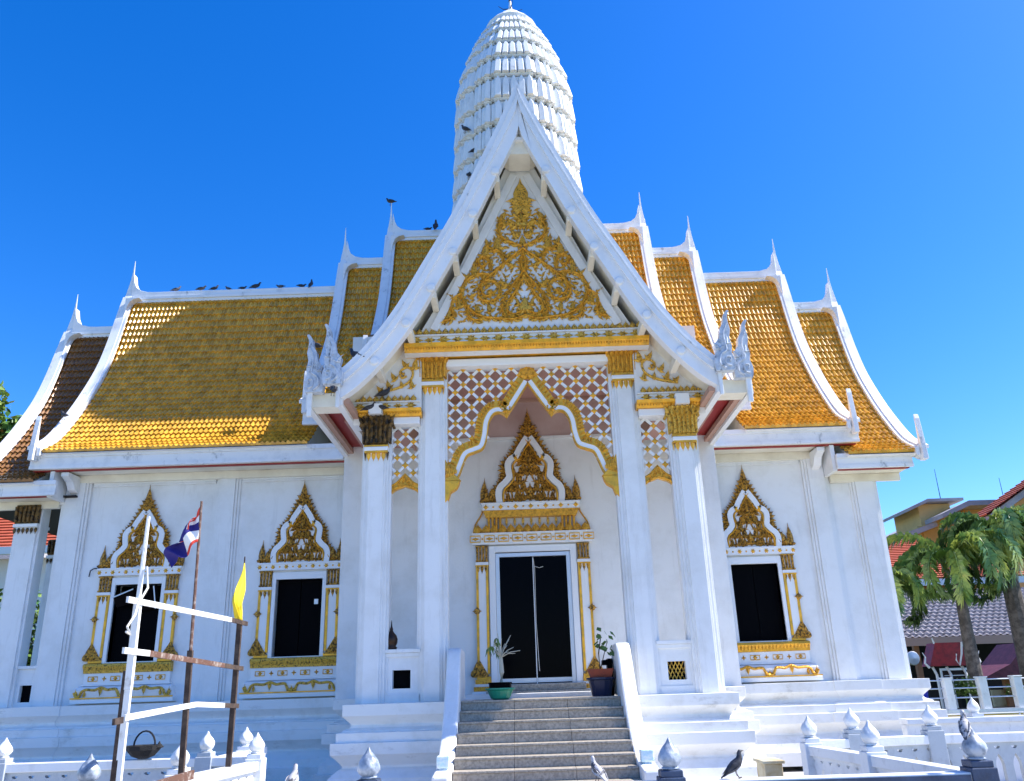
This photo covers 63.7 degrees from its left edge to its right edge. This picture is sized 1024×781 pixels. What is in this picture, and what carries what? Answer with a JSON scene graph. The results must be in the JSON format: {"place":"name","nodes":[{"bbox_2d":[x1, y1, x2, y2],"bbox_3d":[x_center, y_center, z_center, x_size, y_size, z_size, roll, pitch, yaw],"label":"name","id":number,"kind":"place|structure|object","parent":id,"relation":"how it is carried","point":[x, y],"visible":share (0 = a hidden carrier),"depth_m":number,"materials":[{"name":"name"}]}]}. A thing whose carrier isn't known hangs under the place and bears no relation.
{"place":"outdoors","nodes":[
{"label":"outdoors","id":0,"kind":"place"},
{"bbox_2d":[0,553,46,558],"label":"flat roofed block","id":1,"kind":"structure","parent":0,"point":[4,556],"depth_m":35.88,"materials":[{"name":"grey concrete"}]},
{"bbox_2d":[0,518,56,644],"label":"white house","id":2,"kind":"structure","parent":0,"point":[6,532],"depth_m":28.71,"materials":[{"name":"white"}]},
{"bbox_2d":[27,590,41,665],"bbox_3d":[-13.109,8.125,24.248,3.494,5.128,4.223,-14,-23,31],"label":"tree","id":3,"kind":"object","parent":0,"point":[34,625],"visible":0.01,"depth_m":23.51,"materials":[{"name":"green plant"}]},
{"bbox_2d":[0,0,1023,534],"label":"sky","id":4,"kind":"structure","parent":0,"point":[878,145],"materials":[{"name":"blue"}]},
{"bbox_2d":[783,766,803,775],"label":"paved yard","id":5,"kind":"structure","parent":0,"point":[793,771],"depth_m":14.79,"materials":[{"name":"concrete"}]},
{"bbox_2d":[0,588,35,665],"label":"tree","id":6,"kind":"object","parent":5,"relation":"on","point":[34,621],"visible":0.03,"depth_m":22.76,"materials":[{"name":"green plant"}]},
{"bbox_2d":[0,731,246,780],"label":"fence","id":7,"kind":"object","parent":5,"relation":"on","point":[206,758],"visible":0.73,"depth_m":9.91,"materials":[{"name":"paint"}]},
{"bbox_2d":[126,730,163,758],"bbox_3d":[-4.431,4.287,9.988,0.436,0.320,0.410,-2,-20,0],"label":"basket","id":8,"kind":"object","parent":7,"relation":"on","point":[144,751],"visible":1,"depth_m":9.86,"materials":[{"name":"black wicker"}]},
{"bbox_2d":[110,501,247,780],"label":"flag frame","id":9,"kind":"object","parent":5,"relation":"on","point":[125,715],"visible":1,"depth_m":7.56,"materials":[{"name":"white paint"}]},
{"bbox_2d":[163,507,199,567],"bbox_3d":[-3.369,1.477,8.404,0.348,0.655,0.078,-2,-20,0],"label":"striped flag","id":10,"kind":"object","parent":9,"relation":"attached to","point":[181,548],"visible":1,"depth_m":8.38,"materials":[{"name":"blue fabric"}]},
{"bbox_2d":[232,563,245,620],"bbox_3d":[-3.154,2.319,9.537,0.074,0.663,0.262,-2,-20,0],"label":"yellow flag","id":11,"kind":"object","parent":9,"relation":"on","point":[238,596],"visible":0.99,"depth_m":9.50,"materials":[{"name":"yellow fabric"}]},
{"bbox_2d":[156,732,266,780],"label":"fence","id":12,"kind":"object","parent":5,"relation":"on","point":[252,767],"visible":0.77,"depth_m":9.16,"materials":[{"name":"paint"}]},
{"bbox_2d":[217,727,266,756],"bbox_3d":[-3.542,5.058,10.822,0.200,1.182,1.600,-2,-20,0],"label":"fence","id":13,"kind":"object","parent":5,"relation":"on","point":[245,739],"visible":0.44,"depth_m":10.94,"materials":[{"name":"paint"}]},
{"bbox_2d":[0,0,947,780],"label":"temple","id":14,"kind":"structure","parent":5,"relation":"on","point":[668,466],"depth_m":16.15,"materials":[{"name":"paint"}]},
{"bbox_2d":[61,411,68,419],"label":"bird","id":15,"kind":"object","parent":14,"relation":"on","point":[63,414],"visible":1,"depth_m":17.94},
{"bbox_2d":[69,484,184,703],"bbox_3d":[-7.551,4.011,16.664,1.980,4.298,0.450,-2,-20,0],"label":"window","id":16,"kind":"structure","parent":14,"relation":"in","point":[157,626],"depth_m":16.51,"materials":[{"name":"white"}]},
{"bbox_2d":[249,282,260,288],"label":"bird","id":17,"kind":"object","parent":14,"relation":"on","point":[255,286],"visible":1,"depth_m":21.29},
{"bbox_2d":[239,482,340,698],"bbox_3d":[-4.293,3.899,16.647,1.980,4.298,0.450,-2,-20,0],"label":"window","id":18,"kind":"structure","parent":14,"relation":"in","point":[302,543],"depth_m":16.52,"materials":[{"name":"white"}]},
{"bbox_2d":[314,341,322,350],"bbox_3d":[-4.316,-1.004,18.270,0.377,0.280,0.141,-7,-20,31],"label":"bird","id":19,"kind":"object","parent":14,"relation":"on","point":[317,345],"visible":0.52,"depth_m":18.22},
{"bbox_2d":[330,385,337,395],"bbox_3d":[-2.885,-0.036,13.329,0.128,0.215,0.336,4,-21,-16],"label":"bird","id":20,"kind":"object","parent":14,"relation":"on","point":[334,388],"visible":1,"depth_m":13.27},
{"bbox_2d":[349,348,364,356],"bbox_3d":[-2.623,-0.604,13.898,0.377,0.280,0.141,-7,-20,31],"label":"bird","id":21,"kind":"object","parent":14,"relation":"on","point":[353,353],"visible":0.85,"depth_m":13.87},
{"bbox_2d":[360,402,375,412],"bbox_3d":[-2.510,0.301,14.410,0.291,0.216,0.109,-2,-20,0],"label":"bird","id":22,"kind":"object","parent":14,"relation":"on","point":[368,407],"visible":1,"depth_m":14.38},
{"bbox_2d":[374,386,390,399],"bbox_3d":[-2.281,0.045,14.600,0.343,0.255,0.128,-4,-19,-12],"label":"bird","id":23,"kind":"object","parent":14,"relation":"on","point":[383,393],"visible":1,"depth_m":14.56},
{"bbox_2d":[379,405,388,413],"bbox_3d":[-2.263,0.292,14.406,0.291,0.216,0.109,-14,-23,29],"label":"bird","id":24,"kind":"object","parent":14,"relation":"on","point":[382,407],"visible":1,"depth_m":14.36},
{"bbox_2d":[386,198,396,203],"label":"bird","id":25,"kind":"object","parent":14,"relation":"on","point":[390,201],"visible":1,"depth_m":22.08},
{"bbox_2d":[388,620,397,649],"bbox_3d":[-1.974,4.002,13.493,0.210,0.460,0.210,-2,-20,0],"label":"bell ornament","id":26,"kind":"object","parent":14,"relation":"on","point":[392,640],"visible":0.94,"depth_m":13.39,"materials":[{"name":"brown metal"}]},
{"bbox_2d":[433,220,437,229],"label":"bird","id":27,"kind":"object","parent":14,"relation":"on","point":[435,225],"visible":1,"depth_m":21.67},
{"bbox_2d":[461,125,470,132],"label":"bird","id":28,"kind":"object","parent":14,"relation":"on","point":[465,128],"visible":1,"depth_m":21.50},
{"bbox_2d":[485,633,519,699],"bbox_3d":[-0.174,4.333,12.966,0.512,0.991,0.470,4,-21,-16],"label":"potted plant","id":29,"kind":"object","parent":14,"relation":"on","point":[501,690],"visible":1,"depth_m":12.77,"materials":[{"name":"green plant"}]},
{"bbox_2d":[470,411,602,694],"bbox_3d":[0.397,3.002,16.251,2.496,5.689,0.650,-2,-20,0],"label":"doorway","id":30,"kind":"structure","parent":14,"relation":"in","point":[530,485],"depth_m":16.13,"materials":[{"name":"white"}]},
{"bbox_2d":[586,627,614,695],"bbox_3d":[1.439,4.348,13.245,0.520,1.052,0.448,-2,-20,0],"label":"potted plant","id":31,"kind":"object","parent":14,"relation":"on","point":[600,680],"visible":0.98,"depth_m":13.04,"materials":[{"name":"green plant"}]},
{"bbox_2d":[601,658,614,695],"bbox_3d":[1.561,4.674,13.444,0.160,0.568,0.280,-2,-20,0],"label":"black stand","id":32,"kind":"object","parent":14,"relation":"on","point":[607,662],"visible":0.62,"depth_m":13.41,"materials":[{"name":"black paint"}]},
{"bbox_2d":[722,465,822,682],"bbox_3d":[4.882,3.585,16.601,1.980,4.298,0.450,-2,-20,0],"label":"window","id":33,"kind":"structure","parent":14,"relation":"in","point":[749,528],"depth_m":16.51,"materials":[{"name":"white"}]},
{"bbox_2d":[77,728,999,780],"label":"fence","id":34,"kind":"object","parent":5,"relation":"on","point":[977,765],"visible":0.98,"depth_m":6.39,"materials":[{"name":"paint"}]},
{"bbox_2d":[285,763,298,780],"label":"bird","id":35,"kind":"object","parent":34,"relation":"on","point":[293,776],"visible":1,"depth_m":6.45},
{"bbox_2d":[590,756,607,780],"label":"bird","id":36,"kind":"object","parent":34,"relation":"on","point":[598,770],"visible":1,"depth_m":6.41},
{"bbox_2d":[721,750,743,778],"bbox_3d":[1.724,2.927,6.448,0.200,0.213,0.094,1,-20,-7],"label":"bird","id":37,"kind":"object","parent":34,"relation":"on","point":[734,764],"visible":0.99,"depth_m":6.42},
{"bbox_2d":[958,710,970,739],"bbox_3d":[3.539,2.613,6.449,0.089,0.214,0.160,-11,-22,23],"label":"bird","id":38,"kind":"object","parent":34,"relation":"on","point":[964,725],"visible":1,"depth_m":6.43},
{"bbox_2d":[753,757,784,776],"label":"planter block","id":39,"kind":"structure","parent":5,"relation":"on","point":[770,767],"depth_m":10.12,"materials":[{"name":"beige concrete"}]},
{"bbox_2d":[799,716,959,775],"bbox_3d":[3.519,3.792,7.918,0.228,1.162,3.120,0,-20,-5],"label":"fence","id":40,"kind":"object","parent":5,"relation":"on","point":[819,758],"visible":0.85,"depth_m":8.24,"materials":[{"name":"paint"}]},
{"bbox_2d":[820,705,1023,780],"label":"fence","id":41,"kind":"object","parent":5,"relation":"on","point":[933,742],"visible":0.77,"depth_m":9.72,"materials":[{"name":"paint"}]},
{"bbox_2d":[947,711,1022,714],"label":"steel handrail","id":42,"kind":"object","parent":5,"relation":"on","point":[1019,712],"visible":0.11,"depth_m":17.93,"materials":[{"name":"silver metal"}]},
{"bbox_2d":[883,469,1002,547],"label":"apartment building","id":43,"kind":"structure","parent":0,"point":[924,518],"depth_m":44.10,"materials":[{"name":"yellow painted plaster"},{"name":"roof tile"}]},
{"bbox_2d":[922,638,980,708],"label":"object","id":44,"kind":"object","parent":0,"point":[945,654],"visible":0.59,"depth_m":22.46,"materials":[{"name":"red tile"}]},
{"bbox_2d":[888,540,1023,590],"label":"orange house","id":45,"kind":"structure","parent":0,"point":[895,552],"depth_m":34.81,"materials":[{"name":"white"}]},
{"bbox_2d":[981,643,1019,706],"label":"pavilion","id":46,"kind":"structure","parent":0,"point":[1000,660],"depth_m":23.15,"materials":[{"name":"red fabric"}]},
{"bbox_2d":[978,480,1023,587],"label":"red roofed house","id":47,"kind":"structure","parent":0,"point":[1014,496],"depth_m":38.73,"materials":[{"name":"grey concrete"}]},
{"label":"ground","id":48,"kind":"structure","parent":0,"visible":0},
{"bbox_2d":[0,381,22,442],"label":"tree","id":49,"kind":"object","parent":48,"relation":"on","point":[7,426],"visible":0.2,"depth_m":29.06,"materials":[{"name":"green plant"}]},
{"bbox_2d":[892,565,928,632],"bbox_3d":[10.285,7.011,22.313,2.632,4.462,2.798,12,-24,-34],"label":"palm tree","id":50,"kind":"object","parent":48,"relation":"on","point":[905,574],"visible":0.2,"depth_m":22.31,"materials":[{"name":"green plant"}]},
{"bbox_2d":[886,526,1023,706],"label":"palm tree","id":51,"kind":"object","parent":48,"relation":"on","point":[955,558],"visible":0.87,"depth_m":21.67,"materials":[{"name":"green plant"}]},
{"bbox_2d":[942,675,977,703],"bbox_3d":[11.515,7.968,20.784,0.921,1.549,0.943,4,-21,-15],"label":"shrub","id":52,"kind":"object","parent":48,"relation":"on","point":[962,692],"visible":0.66,"depth_m":20.84,"materials":[{"name":"green plant"}]},
{"bbox_2d":[899,697,1023,780],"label":"boundary wall","id":53,"kind":"structure","parent":48,"relation":"on","point":[980,722],"depth_m":12.63,"materials":[{"name":"paint"}]},
{"bbox_2d":[901,587,1023,708],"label":"market shelter","id":54,"kind":"object","parent":48,"relation":"on","point":[990,626],"visible":0.36,"depth_m":28.24,"materials":[{"name":"grey roof tile"},{"name":"dark timber"}]},
{"bbox_2d":[929,675,1023,716],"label":"pipe railing","id":55,"kind":"object","parent":48,"relation":"on","point":[982,687],"visible":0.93,"depth_m":20.35,"materials":[{"name":"metal"}]},
{"bbox_2d":[936,504,1023,684],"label":"palm tree","id":56,"kind":"object","parent":48,"relation":"on","point":[1010,521],"visible":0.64,"depth_m":22.12,"materials":[{"name":"green plant"}]},
{"bbox_2d":[957,706,1014,708],"bbox_3d":[12.562,8.385,20.825,5.100,0.730,0.400,-2,-20,0],"label":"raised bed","id":57,"kind":"object","parent":48,"relation":"on","point":[993,707],"visible":0.11,"depth_m":20.77,"materials":[{"name":"white concrete"}]},
{"bbox_2d":[1001,683,1023,695],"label":"shrub","id":58,"kind":"object","parent":48,"relation":"on","point":[1007,691],"visible":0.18,"depth_m":21.05,"materials":[{"name":"green plant"}]}
]}

